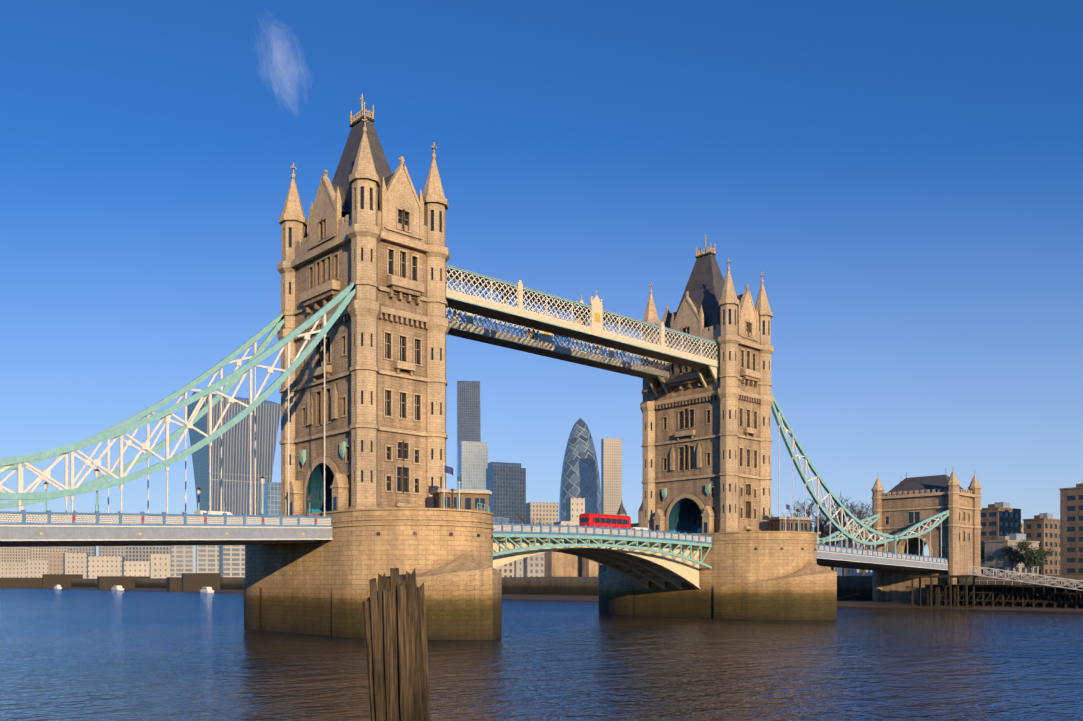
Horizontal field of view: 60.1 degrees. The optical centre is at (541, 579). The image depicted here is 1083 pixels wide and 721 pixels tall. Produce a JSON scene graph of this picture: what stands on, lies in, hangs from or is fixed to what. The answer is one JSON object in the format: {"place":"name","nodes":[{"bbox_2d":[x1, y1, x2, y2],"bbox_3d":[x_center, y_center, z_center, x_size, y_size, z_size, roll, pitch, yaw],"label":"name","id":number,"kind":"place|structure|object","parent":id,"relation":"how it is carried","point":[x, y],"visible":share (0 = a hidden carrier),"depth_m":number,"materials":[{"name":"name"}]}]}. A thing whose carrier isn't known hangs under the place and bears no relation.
{"place":"outdoors","nodes":[
{"label":"outdoors","id":0,"kind":"place"},
{"bbox_2d":[0,588,1082,720],"bbox_3d":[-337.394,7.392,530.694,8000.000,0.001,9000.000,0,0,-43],"label":"river","id":1,"kind":"structure","parent":0,"point":[93,655],"depth_m":80.01,"materials":[{"name":"blue liquid"}]},
{"bbox_2d":[111,586,123,589],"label":"moored boat","id":2,"kind":"object","parent":1,"relation":"on","point":[117,588],"visible":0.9,"depth_m":673.93,"materials":[{"name":"white plastic"}]},
{"bbox_2d":[200,587,213,592],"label":"moored boat","id":3,"kind":"object","parent":1,"relation":"on","point":[206,589],"visible":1,"depth_m":551.86,"materials":[{"name":"white plastic"}]},
{"bbox_2d":[362,568,429,720],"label":"wooden piling","id":4,"kind":"object","parent":1,"relation":"in","point":[394,614],"visible":1,"depth_m":16.40,"materials":[{"name":"brown wood"}]},
{"bbox_2d":[0,479,1082,572],"bbox_3d":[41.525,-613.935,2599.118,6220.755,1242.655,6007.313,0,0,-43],"label":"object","id":5,"kind":"structure","parent":0,"point":[1030,498],"depth_m":2595.31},
{"bbox_2d":[0,0,1082,480],"label":"sky","id":6,"kind":"structure","parent":0,"point":[902,179],"materials":[{"name":"blue"}]},
{"bbox_2d":[62,575,1082,611],"bbox_3d":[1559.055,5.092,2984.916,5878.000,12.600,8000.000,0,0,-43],"label":"embankment wall","id":7,"kind":"structure","parent":0,"point":[854,591],"depth_m":274.59,"materials":[{"name":"mud"},{"name":"sand"},{"name":"stone"}]},
{"bbox_2d":[0,381,1023,591],"bbox_3d":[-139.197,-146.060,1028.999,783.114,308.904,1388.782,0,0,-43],"label":"city skyline","id":8,"kind":"structure","parent":7,"relation":"on","point":[582,491],"depth_m":1006.66,"materials":[{"name":"grey glass"}]},
{"bbox_2d":[516,514,542,576],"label":"tree","id":9,"kind":"object","parent":7,"relation":"on","point":[532,521],"visible":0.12,"depth_m":519.23,"materials":[{"name":"brown plant"}]},
{"bbox_2d":[782,500,802,516],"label":"tree","id":10,"kind":"object","parent":7,"relation":"on","point":[793,513],"visible":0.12,"depth_m":378.30,"materials":[{"name":"brown plant"}]},
{"bbox_2d":[794,498,825,530],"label":"tree","id":11,"kind":"object","parent":7,"relation":"on","point":[810,506],"visible":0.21,"depth_m":306.89,"materials":[{"name":"brown plant"}]},
{"bbox_2d":[794,499,845,537],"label":"tree","id":12,"kind":"object","parent":7,"relation":"on","point":[807,513],"visible":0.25,"depth_m":345.55,"materials":[{"name":"brown plant"}]},
{"bbox_2d":[812,497,842,545],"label":"tree","id":13,"kind":"object","parent":7,"relation":"on","point":[838,541],"visible":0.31,"depth_m":397.15,"materials":[{"name":"brown plant"}]},
{"bbox_2d":[810,501,857,570],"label":"tree","id":14,"kind":"object","parent":7,"relation":"on","point":[822,529],"visible":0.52,"depth_m":297.08,"materials":[{"name":"brown plant"}]},
{"bbox_2d":[822,492,870,575],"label":"tree","id":15,"kind":"object","parent":7,"relation":"on","point":[844,543],"visible":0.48,"depth_m":337.59,"materials":[{"name":"brown plant"}]},
{"bbox_2d":[844,503,871,575],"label":"tree","id":16,"kind":"object","parent":7,"relation":"on","point":[856,512],"visible":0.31,"depth_m":367.11,"materials":[{"name":"brown plant"}]},
{"bbox_2d":[849,502,871,549],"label":"tree","id":17,"kind":"object","parent":7,"relation":"on","point":[869,540],"visible":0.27,"depth_m":329.26,"materials":[{"name":"brown plant"}]},
{"bbox_2d":[908,566,1082,608],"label":"pier","id":18,"kind":"structure","parent":7,"relation":"on","point":[964,596],"depth_m":235.41,"materials":[{"name":"brown wood"}]},
{"bbox_2d":[981,502,1021,574],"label":"building","id":19,"kind":"structure","parent":7,"relation":"on","point":[1000,519],"depth_m":326.59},
{"bbox_2d":[984,534,1039,574],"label":"wharf offices","id":20,"kind":"structure","parent":7,"relation":"on","point":[993,548],"depth_m":286.42,"materials":[{"name":"grey stone"}]},
{"bbox_2d":[998,546,1026,574],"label":"tree","id":21,"kind":"object","parent":7,"relation":"on","point":[1014,555],"visible":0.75,"depth_m":281.71,"materials":[{"name":"green plant"}]},
{"bbox_2d":[1014,539,1050,574],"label":"tree","id":22,"kind":"object","parent":7,"relation":"on","point":[1035,556],"visible":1,"depth_m":275.98,"materials":[{"name":"green plant"}]},
{"bbox_2d":[1028,548,1053,574],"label":"tree","id":23,"kind":"object","parent":7,"relation":"on","point":[1039,564],"visible":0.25,"depth_m":286.13,"materials":[{"name":"green plant"}]},
{"bbox_2d":[1023,513,1059,574],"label":"tower hotel","id":24,"kind":"structure","parent":7,"relation":"on","point":[1043,529],"depth_m":341.45,"materials":[{"name":"concrete"}]},
{"bbox_2d":[1059,482,1082,574],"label":"building","id":25,"kind":"structure","parent":7,"relation":"on","point":[1071,525],"depth_m":298.06,"materials":[{"name":"brown brick"}]},
{"bbox_2d":[981,544,984,561],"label":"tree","id":26,"kind":"object","parent":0,"point":[982,553],"visible":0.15,"depth_m":297.01,"materials":[{"name":"green plant"}]},
{"label":"river bed ground","id":27,"kind":"structure","parent":0,"visible":0},
{"bbox_2d":[0,94,981,639],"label":"bridge","id":28,"kind":"structure","parent":27,"relation":"on","point":[362,320],"depth_m":135.89,"materials":[{"name":"stone"}]}
]}

